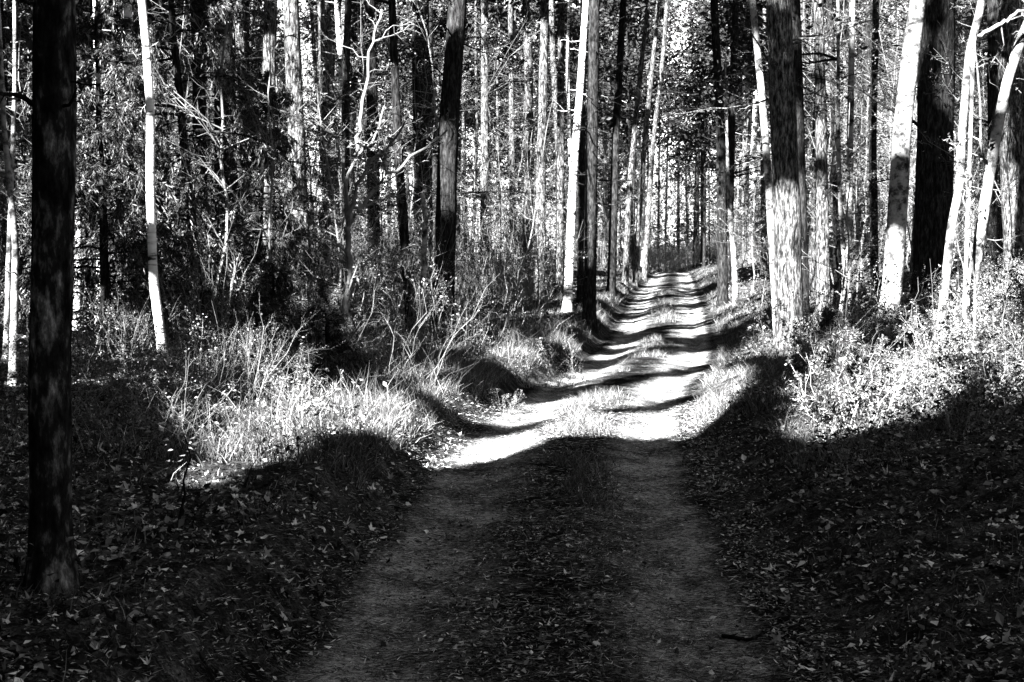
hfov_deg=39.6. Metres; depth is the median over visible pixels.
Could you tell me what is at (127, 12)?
birch tree
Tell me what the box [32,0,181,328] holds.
birch tree
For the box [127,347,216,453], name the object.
bare shrub
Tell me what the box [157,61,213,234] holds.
sapling
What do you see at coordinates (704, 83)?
pine tree
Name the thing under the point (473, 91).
sapling
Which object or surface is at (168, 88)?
pine tree
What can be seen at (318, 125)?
sapling
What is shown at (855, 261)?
thicket bush
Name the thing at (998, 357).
leafy shrub
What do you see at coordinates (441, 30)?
pine tree
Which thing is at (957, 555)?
wildflower
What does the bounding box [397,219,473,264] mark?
thicket bush
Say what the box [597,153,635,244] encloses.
sapling
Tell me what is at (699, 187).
sapling
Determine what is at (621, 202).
pine tree
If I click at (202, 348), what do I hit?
leafy shrub
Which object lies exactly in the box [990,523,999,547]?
wildflower
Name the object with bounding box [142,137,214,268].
thicket bush
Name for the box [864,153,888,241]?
sapling
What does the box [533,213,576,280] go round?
thicket bush
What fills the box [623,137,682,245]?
sapling
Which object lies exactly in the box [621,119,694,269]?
sapling
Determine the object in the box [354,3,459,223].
sapling
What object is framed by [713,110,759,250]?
sapling
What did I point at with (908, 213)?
sapling
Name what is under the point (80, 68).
pine tree
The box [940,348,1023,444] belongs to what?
bare shrub
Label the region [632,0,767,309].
pine tree
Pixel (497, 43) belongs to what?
pine tree
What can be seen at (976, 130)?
sapling
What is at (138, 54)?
sapling
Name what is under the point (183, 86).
sapling
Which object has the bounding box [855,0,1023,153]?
sapling
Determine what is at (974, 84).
sapling
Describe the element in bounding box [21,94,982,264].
woods
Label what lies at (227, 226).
sapling
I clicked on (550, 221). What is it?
sapling
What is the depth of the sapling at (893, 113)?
35.61 m
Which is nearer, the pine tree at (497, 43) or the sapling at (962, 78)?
the sapling at (962, 78)
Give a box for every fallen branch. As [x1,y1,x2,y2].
[100,431,279,549]
[283,382,336,417]
[721,631,766,640]
[830,341,962,385]
[940,373,988,392]
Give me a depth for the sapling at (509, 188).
34.83 m
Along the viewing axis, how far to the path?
7.81 m
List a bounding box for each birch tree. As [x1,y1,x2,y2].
[26,0,208,317]
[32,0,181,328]
[85,0,189,306]
[138,0,193,364]
[166,13,213,181]
[280,0,408,297]
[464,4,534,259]
[515,0,631,202]
[525,0,659,311]
[587,14,656,262]
[599,2,683,264]
[600,14,685,202]
[604,0,684,265]
[671,0,759,262]
[688,2,807,262]
[700,51,759,216]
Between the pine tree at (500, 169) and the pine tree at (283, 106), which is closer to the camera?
the pine tree at (500, 169)
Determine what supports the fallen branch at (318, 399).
on the ground at (210, 575)
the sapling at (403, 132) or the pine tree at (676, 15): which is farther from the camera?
the pine tree at (676, 15)
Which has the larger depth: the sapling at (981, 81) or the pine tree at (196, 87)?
the sapling at (981, 81)
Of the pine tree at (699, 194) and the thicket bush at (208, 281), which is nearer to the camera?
the thicket bush at (208, 281)
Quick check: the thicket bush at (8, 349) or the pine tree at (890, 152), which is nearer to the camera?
the thicket bush at (8, 349)
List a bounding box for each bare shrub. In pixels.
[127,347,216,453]
[238,335,327,418]
[278,250,471,398]
[303,273,415,398]
[364,290,497,391]
[787,270,888,371]
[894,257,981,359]
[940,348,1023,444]
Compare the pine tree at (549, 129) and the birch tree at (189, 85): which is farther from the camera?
the pine tree at (549, 129)
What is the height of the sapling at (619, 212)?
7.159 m
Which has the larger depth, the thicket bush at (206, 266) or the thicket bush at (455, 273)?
the thicket bush at (455, 273)
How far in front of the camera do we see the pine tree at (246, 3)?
29.71 m
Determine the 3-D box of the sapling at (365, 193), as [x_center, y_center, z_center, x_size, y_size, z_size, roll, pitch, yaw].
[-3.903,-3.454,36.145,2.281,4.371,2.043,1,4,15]
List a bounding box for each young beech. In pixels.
[932,0,1022,347]
[943,131,994,352]
[954,21,1023,349]
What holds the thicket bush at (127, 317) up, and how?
on the ground at (210, 575)
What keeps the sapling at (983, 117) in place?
on the ground at (210, 575)
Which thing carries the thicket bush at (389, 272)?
on the ground at (210, 575)
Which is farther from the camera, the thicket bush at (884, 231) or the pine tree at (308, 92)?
the pine tree at (308, 92)
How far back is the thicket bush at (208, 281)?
20.82 m
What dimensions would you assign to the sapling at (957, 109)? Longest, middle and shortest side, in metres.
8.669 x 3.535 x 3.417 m
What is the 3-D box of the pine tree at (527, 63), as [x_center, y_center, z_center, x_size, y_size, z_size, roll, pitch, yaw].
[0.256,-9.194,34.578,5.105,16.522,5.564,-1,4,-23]
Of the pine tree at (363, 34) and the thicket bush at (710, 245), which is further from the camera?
the thicket bush at (710, 245)
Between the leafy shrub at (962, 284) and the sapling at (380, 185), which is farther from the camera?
the sapling at (380, 185)
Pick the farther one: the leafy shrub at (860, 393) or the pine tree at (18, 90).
the pine tree at (18, 90)
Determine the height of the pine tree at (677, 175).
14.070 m
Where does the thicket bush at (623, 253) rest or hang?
on the ground at (210, 575)
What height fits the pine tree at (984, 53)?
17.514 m
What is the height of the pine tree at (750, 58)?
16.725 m
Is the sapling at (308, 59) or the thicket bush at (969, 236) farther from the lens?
the thicket bush at (969, 236)
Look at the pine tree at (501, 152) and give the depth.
102.40 m
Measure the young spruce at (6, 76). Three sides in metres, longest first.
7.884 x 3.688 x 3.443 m
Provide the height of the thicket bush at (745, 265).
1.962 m
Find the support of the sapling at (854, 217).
on the ground at (210, 575)
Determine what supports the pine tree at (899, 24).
on the ground at (210, 575)
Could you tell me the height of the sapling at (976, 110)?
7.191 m
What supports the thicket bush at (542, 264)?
on the ground at (210, 575)
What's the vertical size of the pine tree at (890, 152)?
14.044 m
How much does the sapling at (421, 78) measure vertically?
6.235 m
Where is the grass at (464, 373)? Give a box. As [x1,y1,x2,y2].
[0,263,1023,681]
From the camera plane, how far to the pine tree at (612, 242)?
35.72 m
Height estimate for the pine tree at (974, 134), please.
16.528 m
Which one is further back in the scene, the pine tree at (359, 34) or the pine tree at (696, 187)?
the pine tree at (696, 187)
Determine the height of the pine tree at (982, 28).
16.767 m
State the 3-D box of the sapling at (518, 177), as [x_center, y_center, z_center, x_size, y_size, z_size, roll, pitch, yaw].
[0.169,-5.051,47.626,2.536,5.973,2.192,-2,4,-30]
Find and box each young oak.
[86,0,93,218]
[658,49,808,312]
[679,0,902,312]
[758,0,900,315]
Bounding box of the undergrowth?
[0,234,1023,681]
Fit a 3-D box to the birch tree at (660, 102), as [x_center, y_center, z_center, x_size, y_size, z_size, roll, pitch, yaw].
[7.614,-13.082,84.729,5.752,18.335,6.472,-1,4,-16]
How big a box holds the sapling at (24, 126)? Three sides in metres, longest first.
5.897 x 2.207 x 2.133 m
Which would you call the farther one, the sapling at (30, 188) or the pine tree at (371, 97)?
the pine tree at (371, 97)
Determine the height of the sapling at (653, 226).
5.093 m
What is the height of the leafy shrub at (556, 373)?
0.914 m
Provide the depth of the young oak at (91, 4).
23.69 m
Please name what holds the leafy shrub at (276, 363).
on the ground at (210, 575)
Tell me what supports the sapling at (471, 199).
on the ground at (210, 575)
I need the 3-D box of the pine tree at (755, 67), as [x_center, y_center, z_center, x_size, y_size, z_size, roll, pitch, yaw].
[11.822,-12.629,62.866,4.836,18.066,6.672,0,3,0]
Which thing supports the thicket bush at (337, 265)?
on the ground at (210, 575)
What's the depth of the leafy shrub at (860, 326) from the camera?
15.90 m
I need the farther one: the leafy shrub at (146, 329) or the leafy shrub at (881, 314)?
the leafy shrub at (881, 314)
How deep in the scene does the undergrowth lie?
8.68 m
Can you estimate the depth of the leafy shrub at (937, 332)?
13.07 m
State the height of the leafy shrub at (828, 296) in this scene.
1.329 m
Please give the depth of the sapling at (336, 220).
18.41 m
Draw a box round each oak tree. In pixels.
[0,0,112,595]
[810,0,964,315]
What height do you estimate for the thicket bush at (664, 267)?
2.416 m
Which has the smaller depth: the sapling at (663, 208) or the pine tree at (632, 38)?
the pine tree at (632, 38)
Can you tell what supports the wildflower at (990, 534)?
on the ground at (210, 575)
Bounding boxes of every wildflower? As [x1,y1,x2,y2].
[952,554,961,585]
[984,532,994,564]
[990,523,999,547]
[995,518,1004,547]
[998,508,1009,536]
[1009,514,1018,543]
[1010,520,1017,551]
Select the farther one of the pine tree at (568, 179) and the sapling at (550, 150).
the pine tree at (568, 179)
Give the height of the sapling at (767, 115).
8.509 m
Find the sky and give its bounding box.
[4,0,981,251]
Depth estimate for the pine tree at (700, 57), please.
69.34 m
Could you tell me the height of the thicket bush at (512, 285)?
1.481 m
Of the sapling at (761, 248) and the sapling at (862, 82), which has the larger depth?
the sapling at (862, 82)
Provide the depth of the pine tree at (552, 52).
41.69 m
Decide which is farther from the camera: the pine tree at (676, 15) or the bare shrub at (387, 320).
the pine tree at (676, 15)
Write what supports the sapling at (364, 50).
on the ground at (210, 575)
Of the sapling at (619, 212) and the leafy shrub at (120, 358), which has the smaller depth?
the leafy shrub at (120, 358)
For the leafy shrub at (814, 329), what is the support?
on the ground at (210, 575)
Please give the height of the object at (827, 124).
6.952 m
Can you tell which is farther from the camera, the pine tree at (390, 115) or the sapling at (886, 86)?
the pine tree at (390, 115)
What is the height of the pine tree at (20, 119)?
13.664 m
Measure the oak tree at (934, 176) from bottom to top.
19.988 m
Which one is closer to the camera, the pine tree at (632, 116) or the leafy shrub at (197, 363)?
the leafy shrub at (197, 363)
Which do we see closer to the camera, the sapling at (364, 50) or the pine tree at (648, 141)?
the sapling at (364, 50)
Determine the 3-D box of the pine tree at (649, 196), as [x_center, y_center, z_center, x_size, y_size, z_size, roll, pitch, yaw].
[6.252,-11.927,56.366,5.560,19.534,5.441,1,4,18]
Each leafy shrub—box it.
[0,323,21,368]
[2,315,29,364]
[6,329,105,392]
[9,320,96,387]
[71,302,114,376]
[71,334,121,406]
[110,334,146,373]
[112,367,236,435]
[120,373,193,454]
[143,297,254,392]
[144,284,244,406]
[174,312,251,383]
[197,297,250,371]
[203,364,282,395]
[213,292,303,378]
[228,350,308,404]
[251,320,315,387]
[261,362,343,416]
[275,350,353,400]
[282,267,368,364]
[335,307,410,387]
[434,270,500,354]
[477,388,524,413]
[500,333,552,387]
[536,325,589,388]
[732,309,818,357]
[764,247,877,358]
[770,239,912,358]
[780,301,911,379]
[782,334,925,444]
[796,345,896,387]
[802,305,827,341]
[804,384,922,476]
[809,304,879,358]
[810,332,889,405]
[813,283,881,333]
[818,308,881,340]
[835,260,917,338]
[852,295,898,331]
[862,335,944,411]
[877,264,940,322]
[889,299,1011,359]
[910,286,937,318]
[911,283,990,337]
[914,316,1023,438]
[928,273,984,305]
[929,272,1023,315]
[931,267,1023,406]
[932,286,1023,368]
[932,294,1000,347]
[937,264,1023,334]
[939,250,1012,307]
[951,271,1014,299]
[960,282,1023,324]
[968,331,1023,421]
[969,291,1023,369]
[971,222,1023,362]
[976,261,1016,314]
[979,249,1022,292]
[986,262,1023,328]
[1004,257,1023,317]
[1014,270,1023,325]
[1015,249,1023,283]
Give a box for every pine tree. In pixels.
[0,0,28,235]
[0,0,32,261]
[0,25,32,210]
[2,0,32,186]
[3,2,89,149]
[3,17,32,189]
[4,1,87,189]
[8,12,28,232]
[8,50,27,182]
[17,0,103,242]
[17,0,106,147]
[82,1,212,161]
[83,4,166,155]
[85,0,214,229]
[105,0,192,211]
[105,10,176,203]
[120,0,249,302]
[135,0,212,243]
[143,60,213,163]
[154,0,391,335]
[159,0,261,301]
[163,1,213,191]
[166,0,377,318]
[167,70,180,223]
[169,17,209,164]
[172,0,394,311]
[176,18,262,173]
[206,1,302,181]
[206,18,260,247]
[207,0,340,172]
[211,0,283,111]
[234,8,284,209]
[249,0,304,155]
[255,0,362,217]
[276,38,314,222]
[276,66,284,228]
[278,0,406,181]
[279,0,384,217]
[280,0,412,239]
[282,0,411,244]
[282,1,404,196]
[284,0,409,279]
[302,0,408,204]
[303,0,340,110]
[303,0,487,311]
[304,35,359,151]
[305,0,448,337]
[305,1,434,211]
[306,0,420,318]
[306,4,390,199]
[315,0,398,280]
[332,0,431,206]
[332,0,485,304]
[339,51,411,228]
[350,0,557,334]
[376,0,436,161]
[376,9,408,237]
[378,36,468,229]
[381,0,471,240]
[383,0,439,199]
[386,0,493,200]
[386,26,463,158]
[388,0,530,210]
[399,0,522,261]
[399,0,532,274]
[400,0,474,119]
[401,1,445,146]
[430,0,550,295]
[433,0,521,237]
[436,1,494,259]
[438,0,547,249]
[439,0,557,266]
[459,0,569,280]
[463,18,524,252]
[465,0,539,253]
[466,0,508,228]
[466,0,578,300]
[466,0,588,296]
[466,48,523,212]
[469,108,522,235]
[478,94,548,236]
[488,0,601,243]
[491,0,603,273]
[496,39,546,230]
[503,1,575,260]
[503,48,565,263]
[514,0,620,290]
[515,0,608,216]
[522,0,649,305]
[532,4,603,239]
[546,23,575,233]
[546,86,570,222]
[548,0,657,214]
[548,0,681,298]
[549,0,697,334]
[551,84,600,260]
[565,7,621,263]
[565,97,626,260]
[569,0,662,264]
[569,13,659,260]
[598,0,683,268]
[598,0,693,287]
[598,101,655,265]
[599,3,672,220]
[599,32,666,265]
[600,0,680,245]
[600,18,673,246]
[605,0,704,286]
[617,0,690,281]
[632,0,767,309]
[635,0,686,224]
[636,34,700,271]
[649,3,692,271]
[651,84,700,254]
[652,73,714,258]
[657,0,729,243]
[658,0,727,268]
[660,26,716,267]
[660,94,707,258]
[662,0,735,267]
[665,0,736,266]
[666,0,759,266]
[669,0,881,359]
[673,0,770,259]
[678,50,756,218]
[680,97,715,242]
[683,0,768,288]
[697,0,768,261]
[699,0,824,274]
[703,0,869,300]
[709,0,770,206]
[709,14,828,180]
[710,0,834,253]
[720,0,770,195]
[721,1,843,165]
[729,12,826,203]
[731,0,891,321]
[734,123,770,214]
[743,0,856,115]
[745,0,889,304]
[746,0,898,330]
[763,0,846,246]
[765,0,858,295]
[803,0,896,271]
[803,0,986,300]
[806,0,881,184]
[806,0,905,186]
[806,17,829,179]
[807,0,889,231]
[825,0,980,281]
[825,72,884,225]
[834,0,898,200]
[836,0,905,165]
[854,22,912,216]
[854,35,889,241]
[862,82,912,219]
[876,0,1023,274]
[877,53,912,210]
[878,50,912,161]
[881,9,985,160]
[885,0,1023,278]
[885,1,969,187]
[888,0,986,192]
[889,2,908,74]
[898,0,986,244]
[901,0,1023,244]
[911,94,984,242]
[953,6,986,218]
[954,12,986,190]
[955,1,1023,75]
[955,36,986,192]
[957,1,1023,130]
[962,4,1023,175]
[973,44,986,165]
[977,1,986,172]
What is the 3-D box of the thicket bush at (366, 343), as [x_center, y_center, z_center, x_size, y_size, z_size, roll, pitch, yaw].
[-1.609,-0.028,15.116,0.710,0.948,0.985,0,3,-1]
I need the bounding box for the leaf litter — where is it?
[0,340,1023,681]
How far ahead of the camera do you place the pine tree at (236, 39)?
27.38 m
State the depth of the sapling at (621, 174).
79.91 m
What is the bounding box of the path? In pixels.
[200,270,819,681]
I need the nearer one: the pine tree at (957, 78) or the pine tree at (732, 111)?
the pine tree at (732, 111)
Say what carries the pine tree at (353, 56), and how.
on the ground at (210, 575)
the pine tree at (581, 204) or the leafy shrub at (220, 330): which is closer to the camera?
the leafy shrub at (220, 330)
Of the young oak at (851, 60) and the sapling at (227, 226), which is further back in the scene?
the young oak at (851, 60)
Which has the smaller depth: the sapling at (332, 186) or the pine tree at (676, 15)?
the sapling at (332, 186)
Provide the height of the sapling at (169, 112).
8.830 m
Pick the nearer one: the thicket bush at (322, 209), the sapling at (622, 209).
the thicket bush at (322, 209)
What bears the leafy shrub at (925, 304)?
on the ground at (210, 575)
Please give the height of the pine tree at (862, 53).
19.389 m
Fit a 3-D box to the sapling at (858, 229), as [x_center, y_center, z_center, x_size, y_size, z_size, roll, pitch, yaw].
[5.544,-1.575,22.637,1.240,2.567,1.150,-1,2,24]
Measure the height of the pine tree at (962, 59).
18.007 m
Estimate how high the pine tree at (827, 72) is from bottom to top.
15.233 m
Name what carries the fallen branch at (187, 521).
on the ground at (210, 575)
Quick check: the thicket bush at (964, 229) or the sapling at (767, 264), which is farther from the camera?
the thicket bush at (964, 229)
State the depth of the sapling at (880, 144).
46.26 m
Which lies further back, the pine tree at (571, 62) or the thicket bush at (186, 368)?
the pine tree at (571, 62)
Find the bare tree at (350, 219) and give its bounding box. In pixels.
[303,0,455,378]
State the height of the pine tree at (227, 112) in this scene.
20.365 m
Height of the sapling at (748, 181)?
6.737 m
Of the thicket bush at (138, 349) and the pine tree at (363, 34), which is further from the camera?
the pine tree at (363, 34)
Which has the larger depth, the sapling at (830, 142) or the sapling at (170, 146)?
the sapling at (170, 146)
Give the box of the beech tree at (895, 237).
[872,0,925,342]
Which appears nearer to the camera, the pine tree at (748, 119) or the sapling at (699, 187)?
the pine tree at (748, 119)
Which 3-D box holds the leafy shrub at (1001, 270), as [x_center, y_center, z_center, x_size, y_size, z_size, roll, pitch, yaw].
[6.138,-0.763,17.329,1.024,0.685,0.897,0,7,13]
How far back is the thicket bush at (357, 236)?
27.09 m
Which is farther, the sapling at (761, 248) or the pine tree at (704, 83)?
the pine tree at (704, 83)
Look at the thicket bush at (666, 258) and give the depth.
85.92 m
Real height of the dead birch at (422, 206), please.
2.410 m
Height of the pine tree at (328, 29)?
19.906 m
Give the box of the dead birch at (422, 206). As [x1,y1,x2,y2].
[408,179,432,356]
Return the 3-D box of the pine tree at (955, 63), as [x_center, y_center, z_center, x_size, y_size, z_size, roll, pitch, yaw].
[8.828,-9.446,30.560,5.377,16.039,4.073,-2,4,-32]
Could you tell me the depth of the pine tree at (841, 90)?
45.01 m
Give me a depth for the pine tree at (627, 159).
82.38 m
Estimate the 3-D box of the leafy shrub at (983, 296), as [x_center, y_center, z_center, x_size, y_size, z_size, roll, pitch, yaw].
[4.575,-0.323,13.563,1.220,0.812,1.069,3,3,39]
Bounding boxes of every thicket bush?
[0,136,134,318]
[0,160,131,305]
[0,165,110,305]
[0,188,30,280]
[0,206,30,322]
[0,283,29,356]
[0,295,79,390]
[0,316,27,372]
[27,269,115,370]
[71,275,199,401]
[72,259,186,360]
[72,298,199,411]
[97,225,215,332]
[111,331,162,395]
[118,170,364,360]
[122,304,253,408]
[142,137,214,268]
[146,214,250,332]
[159,223,285,329]
[161,207,264,321]
[164,276,310,399]
[171,324,241,387]
[195,258,343,407]
[196,164,381,342]
[206,240,330,349]
[209,299,324,377]
[260,334,338,387]
[263,200,414,330]
[276,174,420,343]
[276,264,365,360]
[281,165,396,313]
[284,152,380,259]
[285,227,410,363]
[295,182,437,320]
[315,176,477,338]
[326,165,458,313]
[334,176,483,317]
[349,294,390,371]
[354,220,395,282]
[354,221,396,282]
[358,189,482,320]
[359,206,434,285]
[363,225,433,298]
[369,203,529,331]
[382,179,435,259]
[390,221,525,325]
[392,211,486,322]
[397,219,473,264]
[398,250,495,357]
[415,170,602,328]
[432,260,523,333]
[433,188,519,290]
[433,236,481,291]
[456,234,496,293]
[457,175,611,323]
[457,202,535,310]
[459,210,585,325]
[463,231,519,292]
[477,249,544,303]
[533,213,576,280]
[546,224,606,265]
[553,191,624,267]
[616,234,634,264]
[639,231,664,272]
[639,240,672,271]
[648,242,682,272]
[649,238,686,272]
[651,239,693,272]
[663,234,707,267]
[666,230,706,270]
[669,219,698,263]
[675,213,716,263]
[675,230,716,264]
[679,233,707,263]
[692,218,714,258]
[716,210,758,255]
[736,225,759,266]
[743,229,760,262]
[809,171,879,256]
[810,187,883,263]
[829,238,884,282]
[832,159,888,257]
[860,207,911,256]
[866,210,910,268]
[878,200,911,252]
[906,128,986,264]
[953,213,987,252]
[955,206,975,244]
[958,193,1002,273]
[967,95,1023,248]
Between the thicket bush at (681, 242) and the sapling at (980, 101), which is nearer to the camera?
the sapling at (980, 101)
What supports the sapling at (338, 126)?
on the ground at (210, 575)
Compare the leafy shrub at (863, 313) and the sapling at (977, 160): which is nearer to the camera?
the leafy shrub at (863, 313)
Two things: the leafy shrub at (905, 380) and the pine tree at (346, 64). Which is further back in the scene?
the pine tree at (346, 64)
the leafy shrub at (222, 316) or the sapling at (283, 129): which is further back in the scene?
the sapling at (283, 129)
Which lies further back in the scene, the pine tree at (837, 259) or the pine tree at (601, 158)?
the pine tree at (601, 158)
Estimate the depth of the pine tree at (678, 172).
98.24 m
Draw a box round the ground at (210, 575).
[0,243,1023,681]
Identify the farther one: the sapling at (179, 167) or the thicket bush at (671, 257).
the thicket bush at (671, 257)
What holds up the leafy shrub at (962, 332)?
on the ground at (210, 575)
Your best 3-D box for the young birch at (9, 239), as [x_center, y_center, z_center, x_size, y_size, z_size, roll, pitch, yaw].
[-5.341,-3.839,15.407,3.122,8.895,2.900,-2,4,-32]
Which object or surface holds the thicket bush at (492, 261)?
on the ground at (210, 575)
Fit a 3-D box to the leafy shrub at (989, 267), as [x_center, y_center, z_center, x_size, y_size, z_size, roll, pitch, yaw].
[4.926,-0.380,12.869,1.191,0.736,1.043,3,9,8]
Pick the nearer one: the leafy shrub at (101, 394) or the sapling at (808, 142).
the leafy shrub at (101, 394)
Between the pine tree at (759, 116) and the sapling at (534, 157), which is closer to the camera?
the sapling at (534, 157)
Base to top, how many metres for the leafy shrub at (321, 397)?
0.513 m
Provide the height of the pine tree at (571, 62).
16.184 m
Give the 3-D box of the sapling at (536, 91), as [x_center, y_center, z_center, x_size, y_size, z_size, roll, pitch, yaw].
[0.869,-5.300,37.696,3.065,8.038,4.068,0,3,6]
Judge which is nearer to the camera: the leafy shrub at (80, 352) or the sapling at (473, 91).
the leafy shrub at (80, 352)
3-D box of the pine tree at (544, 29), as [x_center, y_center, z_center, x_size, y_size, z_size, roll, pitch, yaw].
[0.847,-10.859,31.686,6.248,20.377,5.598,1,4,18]
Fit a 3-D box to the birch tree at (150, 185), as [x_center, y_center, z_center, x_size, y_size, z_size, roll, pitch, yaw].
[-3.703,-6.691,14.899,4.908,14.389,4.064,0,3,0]
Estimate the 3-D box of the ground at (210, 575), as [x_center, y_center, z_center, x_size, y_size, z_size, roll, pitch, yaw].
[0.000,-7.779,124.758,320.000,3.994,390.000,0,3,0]
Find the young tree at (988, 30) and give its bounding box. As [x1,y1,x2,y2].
[961,0,1023,348]
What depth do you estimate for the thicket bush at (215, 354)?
13.82 m
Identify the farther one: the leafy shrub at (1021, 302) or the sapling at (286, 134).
the sapling at (286, 134)
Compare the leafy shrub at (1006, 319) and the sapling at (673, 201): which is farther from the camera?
the sapling at (673, 201)
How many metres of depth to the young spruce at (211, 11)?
18.07 m
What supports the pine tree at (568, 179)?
on the ground at (210, 575)
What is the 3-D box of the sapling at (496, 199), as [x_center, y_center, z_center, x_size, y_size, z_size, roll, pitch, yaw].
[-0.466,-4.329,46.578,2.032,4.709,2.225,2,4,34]
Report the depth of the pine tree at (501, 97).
68.58 m
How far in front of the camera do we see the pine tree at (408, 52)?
88.34 m
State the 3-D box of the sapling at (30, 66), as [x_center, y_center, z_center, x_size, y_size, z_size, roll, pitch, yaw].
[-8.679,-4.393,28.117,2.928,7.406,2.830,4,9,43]
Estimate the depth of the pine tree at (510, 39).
41.59 m
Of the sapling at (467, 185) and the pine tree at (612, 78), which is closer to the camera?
the sapling at (467, 185)
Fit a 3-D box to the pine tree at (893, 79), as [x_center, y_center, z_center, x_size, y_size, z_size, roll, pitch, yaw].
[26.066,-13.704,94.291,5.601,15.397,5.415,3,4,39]
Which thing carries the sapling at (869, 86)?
on the ground at (210, 575)
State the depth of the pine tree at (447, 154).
21.75 m
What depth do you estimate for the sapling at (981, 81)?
36.28 m
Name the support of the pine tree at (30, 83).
on the ground at (210, 575)
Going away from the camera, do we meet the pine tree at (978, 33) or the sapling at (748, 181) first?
the pine tree at (978, 33)
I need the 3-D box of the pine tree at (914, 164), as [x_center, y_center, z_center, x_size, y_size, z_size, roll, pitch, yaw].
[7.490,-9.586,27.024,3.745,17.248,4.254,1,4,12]
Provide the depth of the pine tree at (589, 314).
26.27 m
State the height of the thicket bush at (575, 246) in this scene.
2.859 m
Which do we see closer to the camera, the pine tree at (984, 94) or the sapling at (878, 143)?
the sapling at (878, 143)
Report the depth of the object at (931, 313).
13.57 m
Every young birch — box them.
[0,0,29,358]
[0,6,132,386]
[739,0,774,338]
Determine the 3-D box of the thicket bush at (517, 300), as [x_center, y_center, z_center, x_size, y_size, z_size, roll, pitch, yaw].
[-0.388,-1.572,24.010,3.151,2.953,2.949,2,4,31]
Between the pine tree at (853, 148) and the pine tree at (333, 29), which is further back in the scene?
the pine tree at (853, 148)
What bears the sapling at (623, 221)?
on the ground at (210, 575)
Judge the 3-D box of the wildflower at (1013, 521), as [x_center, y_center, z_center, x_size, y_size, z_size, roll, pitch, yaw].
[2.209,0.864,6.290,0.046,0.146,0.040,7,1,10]
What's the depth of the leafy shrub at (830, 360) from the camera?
11.57 m
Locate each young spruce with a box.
[0,0,134,314]
[0,0,240,361]
[0,12,205,334]
[72,0,343,346]
[147,69,341,341]
[201,258,338,387]
[274,276,376,400]
[776,304,892,424]
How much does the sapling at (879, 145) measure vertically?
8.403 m
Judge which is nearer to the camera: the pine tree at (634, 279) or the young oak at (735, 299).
the young oak at (735, 299)
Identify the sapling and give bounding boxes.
[0,0,32,253]
[0,3,32,227]
[0,14,31,208]
[0,45,108,295]
[0,55,31,214]
[1,0,205,185]
[4,13,115,196]
[4,81,87,254]
[6,9,115,239]
[92,0,332,346]
[113,46,213,246]
[123,1,213,266]
[135,0,250,259]
[140,1,314,207]
[141,18,213,178]
[144,43,191,193]
[156,5,336,229]
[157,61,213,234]
[160,0,320,248]
[160,30,213,183]
[163,0,352,349]
[209,0,352,288]
[238,18,318,210]
[246,157,329,254]
[252,49,317,210]
[254,9,378,252]
[255,33,320,203]
[261,0,418,310]
[261,45,321,209]
[276,4,385,231]
[276,46,378,288]
[278,61,322,235]
[303,39,390,231]
[306,0,558,318]
[307,1,432,235]
[311,143,356,250]
[312,92,426,317]
[313,0,506,321]
[313,60,403,248]
[313,178,353,264]
[318,23,432,220]
[336,77,407,223]
[350,132,386,281]
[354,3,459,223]
[357,44,411,239]
[362,160,395,233]
[378,27,478,304]
[379,154,434,294]
[380,106,412,230]
[385,96,437,210]
[407,103,523,258]
[431,24,523,260]
[433,142,475,227]
[456,175,496,258]
[457,45,523,278]
[457,66,589,335]
[458,113,508,238]
[460,124,493,232]
[462,188,479,256]
[466,145,494,248]
[468,146,517,251]
[470,108,569,288]
[472,109,560,272]
[477,33,570,268]
[478,106,555,223]
[479,126,523,221]
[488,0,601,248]
[489,42,570,271]
[490,47,571,241]
[493,118,580,305]
[498,103,550,247]
[499,147,554,241]
[500,132,556,288]
[506,144,567,249]
[508,57,576,218]
[517,160,555,245]
[545,176,555,258]
[546,126,604,233]
[576,120,636,256]
[585,128,638,242]
[597,145,627,264]
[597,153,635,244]
[600,173,625,252]
[601,171,636,261]
[617,183,635,246]
[618,149,672,249]
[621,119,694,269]
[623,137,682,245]
[645,167,673,271]
[645,173,671,254]
[649,197,667,258]
[651,181,664,270]
[652,148,694,268]
[652,159,686,269]
[654,107,713,226]
[660,173,684,253]
[666,158,699,261]
[670,180,699,266]
[673,178,693,245]
[679,143,716,238]
[695,74,768,232]
[697,88,771,276]
[705,140,751,239]
[705,203,741,253]
[706,139,758,226]
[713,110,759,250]
[713,130,771,290]
[714,71,811,256]
[718,56,812,236]
[727,3,831,215]
[734,181,759,253]
[735,125,771,273]
[737,177,769,276]
[738,21,841,206]
[739,129,812,308]
[749,5,889,283]
[750,0,912,244]
[755,74,831,214]
[756,1,968,254]
[758,2,900,293]
[759,22,854,195]
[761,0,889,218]
[769,1,884,203]
[802,83,889,312]
[803,3,898,276]
[806,5,904,246]
[806,86,889,238]
[819,161,886,304]
[827,35,894,216]
[828,70,893,207]
[829,125,886,278]
[836,0,978,202]
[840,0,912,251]
[840,0,966,252]
[841,2,986,166]
[841,6,979,217]
[847,2,986,269]
[855,0,980,200]
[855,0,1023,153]
[856,15,958,252]
[856,72,912,199]
[857,48,912,190]
[857,70,893,212]
[858,50,985,250]
[864,29,912,247]
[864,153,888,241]
[868,0,985,175]
[870,0,1023,294]
[879,113,912,216]
[880,158,912,234]
[881,126,984,268]
[889,0,986,209]
[889,1,986,249]
[894,0,986,258]
[953,164,983,271]
[954,1,1023,258]
[954,65,986,247]
[955,1,986,145]
[955,3,1023,171]
[955,37,986,180]
[955,45,986,195]
[955,66,986,203]
[955,81,986,247]
[955,109,985,228]
[964,85,986,202]
[993,0,1023,109]
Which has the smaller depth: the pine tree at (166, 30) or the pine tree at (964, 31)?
the pine tree at (166, 30)
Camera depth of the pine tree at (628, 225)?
43.68 m
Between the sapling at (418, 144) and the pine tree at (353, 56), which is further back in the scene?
the pine tree at (353, 56)

